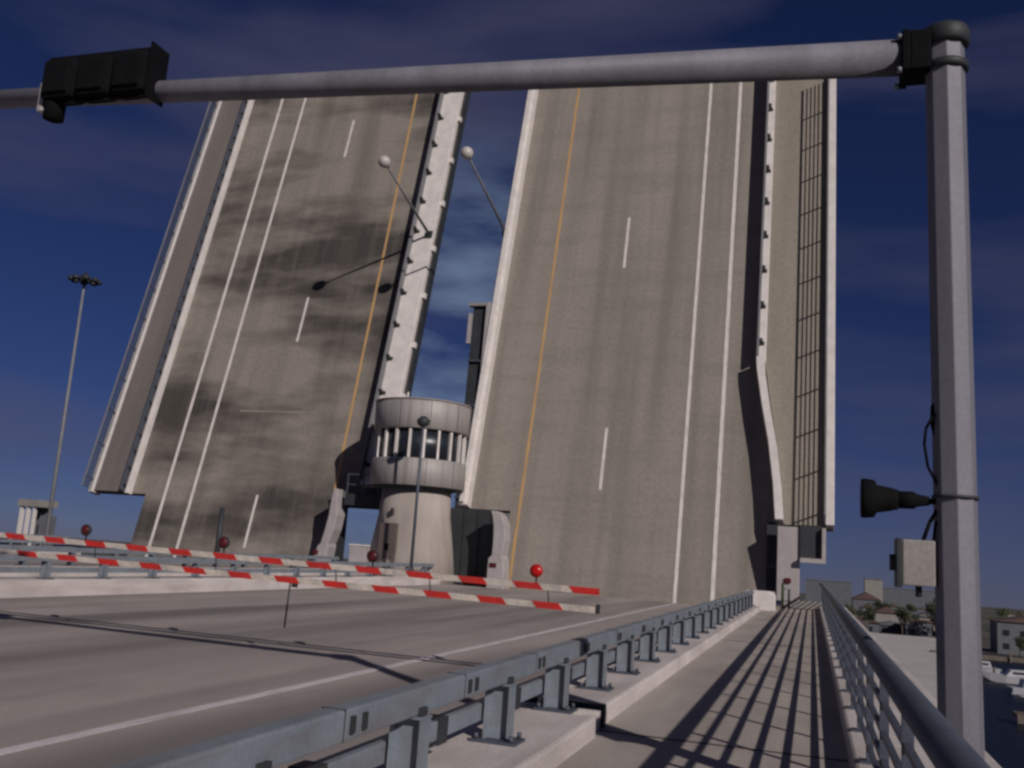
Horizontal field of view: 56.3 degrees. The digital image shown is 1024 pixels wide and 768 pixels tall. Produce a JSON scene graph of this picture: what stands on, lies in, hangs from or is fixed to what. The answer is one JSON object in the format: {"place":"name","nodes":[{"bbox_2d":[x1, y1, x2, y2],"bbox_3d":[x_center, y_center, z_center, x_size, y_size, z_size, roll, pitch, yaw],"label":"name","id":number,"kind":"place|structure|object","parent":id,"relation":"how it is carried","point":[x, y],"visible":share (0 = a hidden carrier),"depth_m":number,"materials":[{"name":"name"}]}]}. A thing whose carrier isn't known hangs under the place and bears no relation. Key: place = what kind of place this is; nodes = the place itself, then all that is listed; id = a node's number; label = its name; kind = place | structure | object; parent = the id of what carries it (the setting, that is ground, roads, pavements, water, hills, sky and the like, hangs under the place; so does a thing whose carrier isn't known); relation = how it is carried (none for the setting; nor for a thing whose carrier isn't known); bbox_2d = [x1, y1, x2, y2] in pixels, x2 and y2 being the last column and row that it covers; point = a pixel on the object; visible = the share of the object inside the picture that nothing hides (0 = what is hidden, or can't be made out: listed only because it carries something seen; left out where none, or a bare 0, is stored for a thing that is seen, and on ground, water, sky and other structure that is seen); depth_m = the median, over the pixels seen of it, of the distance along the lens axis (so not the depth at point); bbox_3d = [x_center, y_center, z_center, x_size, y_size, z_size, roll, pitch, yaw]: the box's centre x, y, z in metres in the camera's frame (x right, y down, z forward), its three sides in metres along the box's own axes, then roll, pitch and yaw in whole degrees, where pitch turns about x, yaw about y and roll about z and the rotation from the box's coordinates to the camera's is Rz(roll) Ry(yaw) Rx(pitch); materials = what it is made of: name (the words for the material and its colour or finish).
{"place":"outdoors","nodes":[
{"label":"outdoors","id":0,"kind":"place"},
{"bbox_2d":[0,554,226,566],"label":"road","id":1,"kind":"structure","parent":0,"point":[53,563],"depth_m":39.37,"materials":[{"name":"grey asphalt"}]},
{"bbox_2d":[0,544,80,554],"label":"concrete kerb","id":2,"kind":"structure","parent":1,"relation":"on","point":[66,553],"depth_m":49.15,"materials":[{"name":"white concrete"}]},
{"bbox_2d":[0,534,68,545],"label":"guardrail","id":3,"kind":"object","parent":2,"relation":"on","point":[9,541],"visible":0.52,"depth_m":48.23,"materials":[{"name":"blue metal"}]},
{"bbox_2d":[0,564,343,576],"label":"concrete kerb","id":4,"kind":"structure","parent":1,"relation":"on","point":[114,574],"depth_m":30.60,"materials":[{"name":"white concrete"}]},
{"bbox_2d":[0,545,338,567],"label":"guardrail","id":5,"kind":"object","parent":4,"relation":"on","point":[75,550],"visible":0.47,"depth_m":31.02,"materials":[{"name":"grey metal"}]},
{"bbox_2d":[214,507,224,551],"bbox_3d":[-12.746,6.754,41.586,0.400,2.750,0.400,1,-10,18],"label":"bollard post","id":6,"kind":"object","parent":1,"relation":"on","point":[220,527],"visible":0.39,"depth_m":41.59,"materials":[{"name":"metal"}]},
{"bbox_2d":[313,489,345,560],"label":"parapet end","id":7,"kind":"structure","parent":1,"relation":"on","point":[326,546],"depth_m":47.30,"materials":[{"name":"white paint"}]},
{"bbox_2d":[0,584,695,767],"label":"road","id":8,"kind":"structure","parent":0,"point":[71,664],"depth_m":13.96,"materials":[{"name":"grey asphalt"}]},
{"bbox_2d":[0,575,440,597],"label":"concrete kerb","id":9,"kind":"structure","parent":8,"relation":"on","point":[13,587],"depth_m":25.20,"materials":[{"name":"white concrete"}]},
{"bbox_2d":[0,554,433,578],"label":"guardrail","id":10,"kind":"object","parent":9,"relation":"on","point":[46,569],"visible":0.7,"depth_m":25.84,"materials":[{"name":"grey metal"}]},
{"bbox_2d":[0,524,599,627],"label":"barrier gate","id":11,"kind":"structure","parent":9,"relation":"on","point":[536,570],"depth_m":13.77,"materials":[{"name":"white metal"}]},
{"bbox_2d":[408,416,429,570],"bbox_3d":[-4.174,4.898,42.145,0.600,7.020,0.600,1,-10,18],"label":"street lamp","id":12,"kind":"object","parent":9,"relation":"on","point":[423,421],"visible":0.81,"depth_m":42.16,"materials":[{"name":"grey metal"}]},
{"bbox_2d":[0,603,675,754],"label":"lane marking","id":13,"kind":"object","parent":8,"relation":"on","point":[16,748],"visible":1,"depth_m":9.76,"materials":[{"name":"white paint"}]},
{"bbox_2d":[486,511,509,588],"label":"parapet end","id":14,"kind":"structure","parent":8,"relation":"on","point":[498,564],"depth_m":44.54,"materials":[{"name":"white paint"}]},
{"bbox_2d":[0,539,780,604],"bbox_3d":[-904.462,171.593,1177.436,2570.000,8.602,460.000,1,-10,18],"label":"water","id":15,"kind":"structure","parent":0,"point":[778,602],"depth_m":1089.40,"materials":[{"name":"liquid"}]},
{"bbox_2d":[0,537,1023,656],"bbox_3d":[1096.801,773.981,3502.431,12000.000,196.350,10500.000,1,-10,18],"label":"ground","id":16,"kind":"structure","parent":0,"point":[987,613],"depth_m":732.71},
{"bbox_2d":[14,499,58,545],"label":"portal building","id":17,"kind":"structure","parent":16,"relation":"on","point":[39,517],"depth_m":181.79,"materials":[{"name":"white paint"}]},
{"bbox_2d":[43,273,101,545],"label":"mast lamp","id":18,"kind":"object","parent":16,"relation":"on","point":[84,279],"visible":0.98,"depth_m":124.43,"materials":[{"name":"grey metal"}]},
{"bbox_2d":[805,579,851,607],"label":"house","id":19,"kind":"structure","parent":16,"relation":"on","point":[840,592],"depth_m":570.11,"materials":[{"name":"grey concrete"}]},
{"bbox_2d":[848,604,857,617],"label":"broadleaf tree","id":20,"kind":"object","parent":16,"relation":"on","point":[852,611],"visible":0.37,"depth_m":277.06,"materials":[{"name":"green plant"}]},
{"bbox_2d":[858,620,868,630],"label":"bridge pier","id":21,"kind":"structure","parent":16,"relation":"on","point":[865,624],"depth_m":52.17,"materials":[{"name":"concrete"}]},
{"bbox_2d":[81,92,470,567],"bbox_3d":[-13.394,-3.706,56.595,18.200,33.720,3.620,1,-25,18],"label":"bascule leaf","id":22,"kind":"object","parent":21,"relation":"on","point":[275,355],"visible":0.78,"depth_m":55.67,"materials":[{"name":"grey concrete"}]},
{"bbox_2d":[378,155,432,237],"bbox_3d":[-5.689,-10.051,51.892,0.640,0.640,7.040,1,-25,18],"label":"street lamp","id":23,"kind":"object","parent":22,"relation":"attached to","point":[384,161],"visible":1,"depth_m":51.01,"materials":[{"name":"grey metal"}]},
{"bbox_2d":[334,505,347,560],"bbox_3d":[-8.940,8.002,48.918,0.770,3.650,0.250,1,-10,18],"label":"machinery screen","id":24,"kind":"object","parent":21,"relation":"on","point":[340,545],"visible":0.21,"depth_m":48.76,"materials":[{"name":"paint"}]},
{"bbox_2d":[348,544,370,574],"bbox_3d":[-7.251,8.511,45.276,0.920,1.819,0.680,1,-10,18],"label":"equipment cabinet","id":25,"kind":"object","parent":21,"relation":"on","point":[358,552],"visible":0.51,"depth_m":45.08,"materials":[{"name":"white metal"}]},
{"bbox_2d":[368,392,471,584],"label":"control tower","id":26,"kind":"structure","parent":21,"relation":"on","point":[395,460],"depth_m":45.04,"materials":[{"name":"paint"}]},
{"bbox_2d":[344,473,380,509],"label":"tower platform","id":27,"kind":"structure","parent":26,"relation":"attached to","point":[361,500],"depth_m":47.33,"materials":[{"name":"paint"}]},
{"bbox_2d":[376,522,398,567],"bbox_3d":[-5.804,7.513,44.464,1.000,2.100,0.170,-2,-11,29],"label":"door","id":28,"kind":"structure","parent":26,"relation":"in","point":[388,532],"depth_m":44.43,"materials":[{"name":"grey paint"}]},
{"bbox_2d":[450,508,497,586],"bbox_3d":[-2.279,8.015,46.796,3.050,3.800,0.310,1,-10,18],"label":"machinery screen","id":29,"kind":"object","parent":21,"relation":"on","point":[472,530],"visible":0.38,"depth_m":46.63,"materials":[{"name":"paint"}]},
{"bbox_2d":[458,79,835,604],"bbox_3d":[7.446,-3.096,49.484,17.520,32.720,4.250,1,-25,18],"label":"bascule leaf","id":30,"kind":"object","parent":21,"relation":"on","point":[653,418],"visible":0.77,"depth_m":48.46,"materials":[{"name":"beige concrete"}]},
{"bbox_2d":[460,146,504,236],"bbox_3d":[-1.323,-9.984,50.277,0.640,0.640,7.440,1,-25,18],"label":"street lamp","id":31,"kind":"object","parent":30,"relation":"attached to","point":[466,152],"visible":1,"depth_m":48.67,"materials":[{"name":"grey metal"}]},
{"bbox_2d":[857,610,875,621],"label":"broadleaf tree","id":32,"kind":"object","parent":16,"relation":"on","point":[868,615],"visible":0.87,"depth_m":275.33,"materials":[{"name":"green plant"}]},
{"bbox_2d":[852,592,881,609],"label":"house","id":33,"kind":"structure","parent":16,"relation":"on","point":[862,599],"depth_m":436.70,"materials":[{"name":"grey paint"}]},
{"bbox_2d":[858,604,875,611],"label":"house","id":34,"kind":"structure","parent":16,"relation":"on","point":[862,607],"depth_m":420.48,"materials":[{"name":"white paint"}]},
{"bbox_2d":[856,616,879,632],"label":"house","id":35,"kind":"structure","parent":16,"relation":"on","point":[873,626],"depth_m":274.89,"materials":[{"name":"white paint"}]},
{"bbox_2d":[864,603,873,619],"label":"broadleaf tree","id":36,"kind":"object","parent":16,"relation":"on","point":[869,608],"visible":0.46,"depth_m":319.67,"materials":[{"name":"green plant"}]},
{"bbox_2d":[863,578,882,603],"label":"apartment building","id":37,"kind":"structure","parent":16,"relation":"on","point":[874,587],"depth_m":510.81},
{"bbox_2d":[872,599,889,608],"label":"broadleaf tree","id":38,"kind":"object","parent":16,"relation":"on","point":[877,603],"visible":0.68,"depth_m":389.10,"materials":[{"name":"green plant"}]},
{"bbox_2d":[873,606,897,622],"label":"house","id":39,"kind":"structure","parent":16,"relation":"on","point":[884,613],"depth_m":306.60,"materials":[{"name":"white paint"}]},
{"bbox_2d":[879,621,903,634],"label":"house","id":40,"kind":"structure","parent":16,"relation":"on","point":[888,627],"depth_m":280.67,"materials":[{"name":"white paint"}]},
{"bbox_2d":[890,603,898,609],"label":"house","id":41,"kind":"structure","parent":16,"relation":"on","point":[894,606],"depth_m":573.42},
{"bbox_2d":[894,606,912,634],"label":"broadleaf tree","id":42,"kind":"object","parent":16,"relation":"on","point":[903,615],"visible":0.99,"depth_m":271.71,"materials":[{"name":"green plant"}]},
{"bbox_2d":[883,587,934,611],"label":"house","id":43,"kind":"structure","parent":16,"relation":"on","point":[900,597],"depth_m":629.92,"materials":[{"name":"grey concrete"}]},
{"bbox_2d":[905,603,916,611],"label":"broadleaf tree","id":44,"kind":"object","parent":16,"relation":"on","point":[911,607],"visible":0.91,"depth_m":456.35,"materials":[{"name":"green plant"}]},
{"bbox_2d":[904,619,932,637],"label":"house","id":45,"kind":"structure","parent":16,"relation":"on","point":[919,628],"depth_m":271.85,"materials":[{"name":"white paint"}]},
{"bbox_2d":[915,608,925,611],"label":"house","id":46,"kind":"structure","parent":16,"relation":"on","point":[920,609],"depth_m":481.40,"materials":[{"name":"grey"}]},
{"bbox_2d":[911,611,935,634],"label":"house","id":47,"kind":"structure","parent":16,"relation":"on","point":[922,616],"depth_m":320.74,"materials":[{"name":"white paint"}]},
{"bbox_2d":[924,601,935,634],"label":"broadleaf tree","id":48,"kind":"object","parent":16,"relation":"on","point":[930,607],"visible":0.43,"depth_m":313.11,"materials":[{"name":"green plant"}]},
{"bbox_2d":[931,610,935,626],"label":"broadleaf tree","id":49,"kind":"object","parent":16,"relation":"on","point":[933,620],"visible":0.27,"depth_m":266.27,"materials":[{"name":"green plant"}]},
{"bbox_2d":[988,615,1007,620],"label":"broadleaf tree","id":50,"kind":"object","parent":16,"relation":"on","point":[990,617],"visible":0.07,"depth_m":262.62,"materials":[{"name":"green plant"}]},
{"bbox_2d":[995,608,1010,617],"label":"broadleaf tree","id":51,"kind":"object","parent":16,"relation":"on","point":[1003,612],"visible":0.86,"depth_m":446.85,"materials":[{"name":"green plant"}]},
{"bbox_2d":[990,615,1023,655],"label":"house","id":52,"kind":"structure","parent":16,"relation":"on","point":[1005,632],"depth_m":225.80,"materials":[{"name":"white paint"}]},
{"bbox_2d":[1003,630,1008,635],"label":"window","id":53,"kind":"structure","parent":52,"relation":"in","point":[1005,632],"depth_m":225.85,"materials":[{"name":"black glass"}]},
{"bbox_2d":[1003,643,1009,648],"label":"window","id":54,"kind":"structure","parent":52,"relation":"in","point":[1005,646],"depth_m":225.33,"materials":[{"name":"black glass"}]},
{"bbox_2d":[1006,613,1023,616],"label":"house","id":55,"kind":"structure","parent":16,"relation":"on","point":[1011,614],"depth_m":464.07,"materials":[{"name":"grey"}]},
{"bbox_2d":[1014,636,1023,656],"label":"broadleaf tree","id":56,"kind":"object","parent":16,"relation":"on","point":[1019,644],"visible":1,"depth_m":211.25,"materials":[{"name":"green plant"}]},
{"bbox_2d":[0,0,1023,609],"label":"sky","id":57,"kind":"structure","parent":0,"point":[95,192],"materials":[{"name":"blue"}]},
{"bbox_2d":[555,605,849,767],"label":"sidewalk","id":58,"kind":"structure","parent":0,"point":[759,694],"depth_m":10.11,"materials":[{"name":"concrete"}]},
{"bbox_2d":[375,708,595,767],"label":"concrete kerb","id":59,"kind":"structure","parent":58,"relation":"on","point":[554,739],"depth_m":6.84,"materials":[{"name":"grey concrete"}]},
{"bbox_2d":[520,696,605,730],"bbox_3d":[0.388,3.081,8.577,0.810,0.440,0.495,1,-10,18],"label":"joint cover","id":60,"kind":"object","parent":58,"relation":"on","point":[597,711],"visible":0.17,"depth_m":8.66,"materials":[{"name":"black metal"}]},
{"bbox_2d":[537,606,759,723],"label":"concrete kerb","id":61,"kind":"structure","parent":58,"relation":"on","point":[627,691],"depth_m":11.80,"materials":[{"name":"grey concrete"}]},
{"bbox_2d":[108,590,754,767],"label":"guardrail","id":62,"kind":"object","parent":61,"relation":"on","point":[416,730],"visible":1,"depth_m":5.99,"materials":[{"name":"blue metal"}]},
{"bbox_2d":[598,614,847,761],"bbox_3d":[5.471,5.418,20.010,2.090,0.004,25.310,1,-10,18],"label":"sidewalk joint","id":63,"kind":"object","parent":58,"relation":"on","point":[733,746],"visible":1,"depth_m":8.18,"materials":[{"name":"rubber"}]},
{"bbox_2d":[744,590,775,611],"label":"kerb end block","id":64,"kind":"structure","parent":58,"relation":"on","point":[765,600],"depth_m":35.38,"materials":[{"name":"white paint"}]},
{"bbox_2d":[766,522,777,594],"bbox_3d":[11.431,7.947,42.154,0.450,3.700,0.180,1,-10,18],"label":"heel screen","id":65,"kind":"object","parent":58,"relation":"on","point":[771,561],"visible":0.82,"depth_m":42.15,"materials":[{"name":"paint"}]},
{"bbox_2d":[776,526,799,606],"bbox_3d":[11.888,7.860,41.191,0.940,3.400,0.550,1,-10,18],"label":"walkway pylon","id":66,"kind":"object","parent":58,"relation":"on","point":[788,557],"visible":0.81,"depth_m":41.06,"materials":[{"name":"white paint"}]},
{"bbox_2d":[800,525,825,563],"bbox_3d":[12.878,6.872,40.969,1.045,1.600,0.850,1,-10,18],"label":"bracket frame","id":67,"kind":"object","parent":66,"relation":"attached to","point":[812,544],"visible":0.99,"depth_m":40.80,"materials":[{"name":"white paint"}]},
{"bbox_2d":[781,583,821,609],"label":"sidewalk gate","id":68,"kind":"structure","parent":58,"relation":"on","point":[798,604],"depth_m":39.50,"materials":[{"name":"grey metal"}]},
{"bbox_2d":[819,607,1000,767],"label":"concrete kerb","id":69,"kind":"structure","parent":58,"relation":"on","point":[855,745],"depth_m":9.60,"materials":[{"name":"grey concrete"}]},
{"bbox_2d":[0,20,984,759],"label":"signal pole","id":70,"kind":"object","parent":69,"relation":"on","point":[934,60],"visible":1,"depth_m":6.31,"materials":[{"name":"metal"}]},
{"bbox_2d":[36,41,169,123],"bbox_3d":[-3.667,-2.646,8.548,1.224,0.621,0.365,1,-10,18],"label":"traffic signal","id":71,"kind":"object","parent":70,"relation":"attached to","point":[111,76],"visible":0.98,"depth_m":8.39,"materials":[{"name":"black paint"}]},
{"bbox_2d":[860,478,935,517],"bbox_3d":[2.427,0.727,6.017,0.440,0.252,0.252,1,-10,18],"label":"horn loudspeaker","id":72,"kind":"object","parent":70,"relation":"attached to","point":[875,498],"visible":1,"depth_m":5.97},
{"bbox_2d":[889,538,935,596],"bbox_3d":[2.484,1.141,5.949,0.260,0.350,0.190,1,-10,18],"label":"control box","id":73,"kind":"object","parent":70,"relation":"attached to","point":[912,562],"visible":1,"depth_m":5.88,"materials":[{"name":"beige paint"}]},
{"bbox_2d":[819,583,990,767],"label":"pedestrian railing","id":74,"kind":"object","parent":69,"relation":"on","point":[943,742],"visible":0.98,"depth_m":5.09,"materials":[{"name":"grey metal"}]},
{"bbox_2d":[870,632,936,700],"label":"quay","id":75,"kind":"structure","parent":0,"point":[914,657],"depth_m":169.67,"materials":[{"name":"concrete"}]},
{"bbox_2d":[982,654,1023,767],"bbox_3d":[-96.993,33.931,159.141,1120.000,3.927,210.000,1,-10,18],"label":"water","id":76,"kind":"structure","parent":0,"point":[1004,737],"depth_m":85.54,"materials":[{"name":"blue liquid"}]},
{"bbox_2d":[930,650,1023,662],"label":"jetty","id":77,"kind":"object","parent":76,"relation":"in","point":[1009,659],"visible":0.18,"depth_m":179.64,"materials":[{"name":"wood"}]},
{"bbox_2d":[982,667,1000,673],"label":"jetty","id":78,"kind":"object","parent":76,"relation":"in","point":[994,669],"visible":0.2,"depth_m":134.90,"materials":[{"name":"concrete"}]},
{"bbox_2d":[982,661,1001,673],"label":"motor boat","id":79,"kind":"object","parent":76,"relation":"on","point":[986,666],"visible":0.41,"depth_m":145.09,"materials":[{"name":"white plastic"}]},
{"bbox_2d":[983,669,1023,683],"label":"motor boat","id":80,"kind":"object","parent":76,"relation":"on","point":[1011,676],"visible":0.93,"depth_m":130.05,"materials":[{"name":"white plastic"}]},
{"bbox_2d":[1005,678,1023,694],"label":"motor boat","id":81,"kind":"object","parent":76,"relation":"on","point":[1019,689],"visible":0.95,"depth_m":114.43,"materials":[{"name":"white plastic"}]},
{"bbox_2d":[1013,711,1023,723],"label":"jetty","id":82,"kind":"object","parent":76,"relation":"in","point":[1019,715],"visible":1,"depth_m":84.63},
{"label":"far pier","id":83,"kind":"object","parent":76,"relation":"in","visible":0},
{"bbox_2d":[454,302,509,520],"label":"leaf","id":84,"kind":"object","parent":83,"relation":"on","point":[478,324],"visible":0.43,"depth_m":115.87,"materials":[{"name":"white paint"}]}
]}

